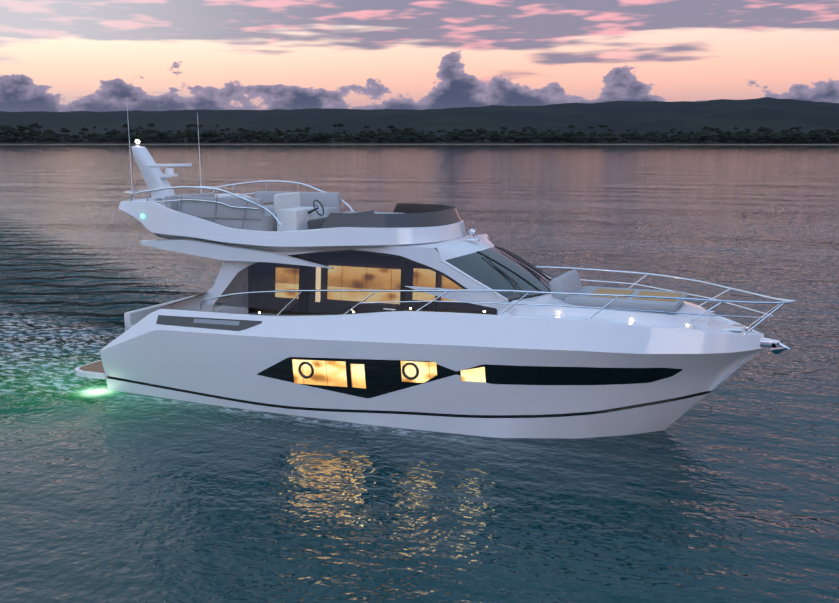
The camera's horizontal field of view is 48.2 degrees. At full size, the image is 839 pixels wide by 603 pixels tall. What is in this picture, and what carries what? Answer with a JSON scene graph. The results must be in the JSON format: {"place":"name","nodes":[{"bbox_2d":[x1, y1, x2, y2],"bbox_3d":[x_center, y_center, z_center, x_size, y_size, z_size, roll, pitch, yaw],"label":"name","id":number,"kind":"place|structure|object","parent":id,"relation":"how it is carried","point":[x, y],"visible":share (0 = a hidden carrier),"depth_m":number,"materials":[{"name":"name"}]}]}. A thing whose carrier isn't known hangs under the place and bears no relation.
{"place":"outdoors","nodes":[
{"label":"outdoors","id":0,"kind":"place"},
{"bbox_2d":[0,144,838,602],"bbox_3d":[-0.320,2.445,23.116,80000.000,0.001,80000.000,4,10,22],"label":"water surface","id":1,"kind":"object","parent":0,"point":[726,490],"visible":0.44,"depth_m":19.98,"materials":[{"name":"blue liquid"}]},
{"bbox_2d":[75,97,794,438],"bbox_3d":[-0.287,-0.762,22.556,17.371,8.210,4.840,4,10,22],"label":"yacht","id":2,"kind":"object","parent":1,"relation":"on","point":[431,317],"visible":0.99,"depth_m":20.78,"materials":[{"name":"fiberglass"},{"name":"glass"},{"name":"metal"}]},
{"bbox_2d":[0,97,838,144],"bbox_3d":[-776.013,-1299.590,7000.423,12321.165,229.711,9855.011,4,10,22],"label":"shore terrain","id":3,"kind":"structure","parent":0,"point":[722,115],"depth_m":3910.82,"materials":[{"name":"green plant"}]},
{"bbox_2d":[1,135,12,143],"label":"tree","id":4,"kind":"object","parent":3,"relation":"on","point":[5,137],"visible":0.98,"depth_m":2181.22,"materials":[{"name":"green plant"}]},
{"bbox_2d":[2,125,15,130],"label":"tree","id":5,"kind":"object","parent":3,"relation":"on","point":[6,127],"visible":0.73,"depth_m":2980.75,"materials":[{"name":"green plant"}]},
{"bbox_2d":[5,128,18,134],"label":"tree","id":6,"kind":"object","parent":3,"relation":"on","point":[16,132],"visible":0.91,"depth_m":2368.76,"materials":[{"name":"green plant"}]},
{"bbox_2d":[13,136,22,140],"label":"tree","id":7,"kind":"object","parent":3,"relation":"on","point":[17,138],"visible":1,"depth_m":2187.35,"materials":[{"name":"green plant"}]},
{"bbox_2d":[16,125,27,130],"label":"tree","id":8,"kind":"object","parent":3,"relation":"on","point":[21,127],"visible":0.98,"depth_m":3076.70,"materials":[{"name":"green plant"}]},
{"bbox_2d":[18,135,32,142],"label":"tree","id":9,"kind":"object","parent":3,"relation":"on","point":[25,137],"visible":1,"depth_m":2194.63,"materials":[{"name":"green plant"}]},
{"bbox_2d":[27,130,39,135],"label":"tree","id":10,"kind":"object","parent":3,"relation":"on","point":[32,132],"visible":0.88,"depth_m":2464.41,"materials":[{"name":"green plant"}]},
{"bbox_2d":[39,133,51,142],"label":"tree","id":11,"kind":"object","parent":3,"relation":"on","point":[43,135],"visible":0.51,"depth_m":2238.56,"materials":[{"name":"green plant"}]},
{"bbox_2d":[42,136,56,142],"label":"tree","id":12,"kind":"object","parent":3,"relation":"on","point":[49,138],"visible":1,"depth_m":2209.28,"materials":[{"name":"green plant"}]},
{"bbox_2d":[43,129,55,134],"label":"tree","id":13,"kind":"object","parent":3,"relation":"on","point":[49,130],"visible":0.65,"depth_m":2667.18,"materials":[{"name":"green plant"}]},
{"bbox_2d":[60,128,69,132],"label":"tree","id":14,"kind":"object","parent":3,"relation":"on","point":[64,130],"visible":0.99,"depth_m":3091.74,"materials":[{"name":"green plant"}]},
{"bbox_2d":[106,130,119,140],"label":"tree","id":15,"kind":"object","parent":3,"relation":"on","point":[114,132],"visible":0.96,"depth_m":2434.97,"materials":[{"name":"green plant"}]},
{"bbox_2d":[124,134,135,139],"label":"tree","id":16,"kind":"object","parent":3,"relation":"on","point":[127,137],"visible":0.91,"depth_m":2266.70,"materials":[{"name":"green plant"}]},
{"bbox_2d":[141,129,153,133],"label":"tree","id":17,"kind":"object","parent":3,"relation":"on","point":[150,131],"visible":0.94,"depth_m":2852.05,"materials":[{"name":"green plant"}]},
{"bbox_2d":[150,131,168,142],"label":"tree","id":18,"kind":"object","parent":3,"relation":"on","point":[159,135],"visible":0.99,"depth_m":2285.89,"materials":[{"name":"green plant"}]},
{"bbox_2d":[178,132,189,137],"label":"tree","id":19,"kind":"object","parent":3,"relation":"on","point":[183,135],"visible":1,"depth_m":2300.44,"materials":[{"name":"green plant"}]},
{"bbox_2d":[184,130,194,133],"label":"tree","id":20,"kind":"object","parent":3,"relation":"on","point":[188,131],"visible":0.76,"depth_m":2716.49,"materials":[{"name":"green plant"}]},
{"bbox_2d":[190,131,197,141],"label":"tree","id":21,"kind":"object","parent":3,"relation":"on","point":[194,134],"visible":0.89,"depth_m":2332.70,"materials":[{"name":"green plant"}]},
{"bbox_2d":[197,137,207,142],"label":"tree","id":22,"kind":"object","parent":3,"relation":"on","point":[201,139],"visible":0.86,"depth_m":2298.89,"materials":[{"name":"green plant"}]},
{"bbox_2d":[200,131,220,142],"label":"tree","id":23,"kind":"object","parent":3,"relation":"on","point":[206,133],"visible":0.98,"depth_m":2308.24,"materials":[{"name":"green plant"}]},
{"bbox_2d":[227,135,238,142],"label":"tree","id":24,"kind":"object","parent":3,"relation":"on","point":[233,136],"visible":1,"depth_m":2315.23,"materials":[{"name":"green plant"}]},
{"bbox_2d":[247,133,261,138],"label":"tree","id":25,"kind":"object","parent":3,"relation":"on","point":[251,135],"visible":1,"depth_m":2364.58,"materials":[{"name":"green plant"}]},
{"bbox_2d":[259,132,269,136],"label":"tree","id":26,"kind":"object","parent":3,"relation":"on","point":[265,134],"visible":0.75,"depth_m":2419.06,"materials":[{"name":"green plant"}]},
{"bbox_2d":[276,129,282,135],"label":"tree","id":27,"kind":"object","parent":3,"relation":"on","point":[279,132],"visible":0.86,"depth_m":2700.90,"materials":[{"name":"green plant"}]},
{"bbox_2d":[294,128,305,131],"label":"tree","id":28,"kind":"object","parent":3,"relation":"on","point":[298,130],"visible":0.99,"depth_m":3249.87,"materials":[{"name":"green plant"}]},
{"bbox_2d":[297,132,312,137],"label":"tree","id":29,"kind":"object","parent":3,"relation":"on","point":[304,135],"visible":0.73,"depth_m":2411.85,"materials":[{"name":"green plant"}]},
{"bbox_2d":[316,133,334,142],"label":"tree","id":30,"kind":"object","parent":3,"relation":"on","point":[325,135],"visible":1,"depth_m":2317.93,"materials":[{"name":"green plant"}]},
{"bbox_2d":[333,123,343,130],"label":"tree","id":31,"kind":"object","parent":3,"relation":"on","point":[338,125],"visible":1,"depth_m":3491.92,"materials":[{"name":"green plant"}]},
{"bbox_2d":[353,133,366,142],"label":"tree","id":32,"kind":"object","parent":3,"relation":"on","point":[358,135],"visible":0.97,"depth_m":2334.76,"materials":[{"name":"green plant"}]},
{"bbox_2d":[365,130,377,141],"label":"tree","id":33,"kind":"object","parent":3,"relation":"on","point":[371,133],"visible":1,"depth_m":2480.31,"materials":[{"name":"green plant"}]},
{"bbox_2d":[400,127,415,133],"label":"tree","id":34,"kind":"object","parent":3,"relation":"on","point":[406,129],"visible":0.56,"depth_m":2522.46,"materials":[{"name":"green plant"}]},
{"bbox_2d":[407,136,419,142],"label":"tree","id":35,"kind":"object","parent":3,"relation":"on","point":[414,138],"visible":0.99,"depth_m":2328.17,"materials":[{"name":"green plant"}]},
{"bbox_2d":[406,131,423,142],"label":"tree","id":36,"kind":"object","parent":3,"relation":"on","point":[418,134],"visible":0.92,"depth_m":2356.32,"materials":[{"name":"green plant"}]},
{"bbox_2d":[450,132,458,142],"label":"tree","id":37,"kind":"object","parent":3,"relation":"on","point":[454,135],"visible":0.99,"depth_m":2354.25,"materials":[{"name":"green plant"}]},
{"bbox_2d":[477,136,490,142],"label":"tree","id":38,"kind":"object","parent":3,"relation":"on","point":[484,137],"visible":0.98,"depth_m":2380.55,"materials":[{"name":"green plant"}]},
{"bbox_2d":[490,131,499,142],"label":"tree","id":39,"kind":"object","parent":3,"relation":"on","point":[494,133],"visible":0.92,"depth_m":2368.59,"materials":[{"name":"green plant"}]},
{"bbox_2d":[505,135,518,142],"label":"tree","id":40,"kind":"object","parent":3,"relation":"on","point":[511,137],"visible":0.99,"depth_m":2360.75,"materials":[{"name":"green plant"}]},
{"bbox_2d":[518,136,534,142],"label":"tree","id":41,"kind":"object","parent":3,"relation":"on","point":[522,138],"visible":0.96,"depth_m":2347.76,"materials":[{"name":"green plant"}]},
{"bbox_2d":[524,131,536,135],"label":"tree","id":42,"kind":"object","parent":3,"relation":"on","point":[528,133],"visible":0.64,"depth_m":2594.48,"materials":[{"name":"green plant"}]},
{"bbox_2d":[526,133,537,142],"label":"tree","id":43,"kind":"object","parent":3,"relation":"on","point":[533,135],"visible":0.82,"depth_m":2367.78,"materials":[{"name":"green plant"}]},
{"bbox_2d":[544,133,557,142],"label":"tree","id":44,"kind":"object","parent":3,"relation":"on","point":[554,135],"visible":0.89,"depth_m":2342.83,"materials":[{"name":"green plant"}]},
{"bbox_2d":[557,134,566,139],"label":"tree","id":45,"kind":"object","parent":3,"relation":"on","point":[561,136],"visible":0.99,"depth_m":2325.62,"materials":[{"name":"green plant"}]},
{"bbox_2d":[558,131,571,142],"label":"tree","id":46,"kind":"object","parent":3,"relation":"on","point":[566,133],"visible":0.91,"depth_m":2324.42,"materials":[{"name":"green plant"}]},
{"bbox_2d":[566,135,578,142],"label":"tree","id":47,"kind":"object","parent":3,"relation":"on","point":[572,137],"visible":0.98,"depth_m":2322.16,"materials":[{"name":"green plant"}]},
{"bbox_2d":[587,136,598,140],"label":"tree","id":48,"kind":"object","parent":3,"relation":"on","point":[592,138],"visible":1,"depth_m":2298.11,"materials":[{"name":"green plant"}]},
{"bbox_2d":[631,134,644,142],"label":"tree","id":49,"kind":"object","parent":3,"relation":"on","point":[639,137],"visible":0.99,"depth_m":2247.84,"materials":[{"name":"green plant"}]},
{"bbox_2d":[697,134,714,143],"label":"tree","id":50,"kind":"object","parent":3,"relation":"on","point":[704,136],"visible":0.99,"depth_m":2137.84,"materials":[{"name":"green plant"}]},
{"bbox_2d":[717,130,731,138],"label":"tree","id":51,"kind":"object","parent":3,"relation":"on","point":[725,134],"visible":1,"depth_m":2125.95,"materials":[{"name":"green plant"}]},
{"bbox_2d":[738,134,747,139],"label":"tree","id":52,"kind":"object","parent":3,"relation":"on","point":[742,137],"visible":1,"depth_m":2102.51,"materials":[{"name":"green plant"}]},
{"bbox_2d":[752,134,762,143],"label":"tree","id":53,"kind":"object","parent":3,"relation":"on","point":[758,136],"visible":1,"depth_m":2081.37,"materials":[{"name":"green plant"}]},
{"bbox_2d":[758,126,770,132],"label":"tree","id":54,"kind":"object","parent":3,"relation":"on","point":[763,129],"visible":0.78,"depth_m":2585.62,"materials":[{"name":"green plant"}]},
{"bbox_2d":[764,133,775,142],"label":"tree","id":55,"kind":"object","parent":3,"relation":"on","point":[769,135],"visible":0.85,"depth_m":2088.29,"materials":[{"name":"green plant"}]},
{"bbox_2d":[780,129,795,132],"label":"tree","id":56,"kind":"object","parent":3,"relation":"on","point":[784,130],"visible":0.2,"depth_m":2497.19,"materials":[{"name":"green plant"}]},
{"bbox_2d":[784,132,805,142],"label":"tree","id":57,"kind":"object","parent":3,"relation":"on","point":[794,135],"visible":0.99,"depth_m":2050.11,"materials":[{"name":"green plant"}]},
{"bbox_2d":[812,132,820,142],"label":"tree","id":58,"kind":"object","parent":3,"relation":"on","point":[817,134],"visible":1,"depth_m":2037.67,"materials":[{"name":"green plant"}]},
{"bbox_2d":[807,129,827,135],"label":"tree","id":59,"kind":"object","parent":3,"relation":"on","point":[811,132],"visible":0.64,"depth_m":2110.83,"materials":[{"name":"green plant"}]},
{"bbox_2d":[812,135,828,138],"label":"tree","id":60,"kind":"object","parent":3,"relation":"on","point":[823,136],"visible":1,"depth_m":2031.46,"materials":[{"name":"green plant"}]},
{"bbox_2d":[0,0,838,111],"label":"sky","id":61,"kind":"structure","parent":0,"point":[56,55],"materials":[{"name":"pink"}]}
]}

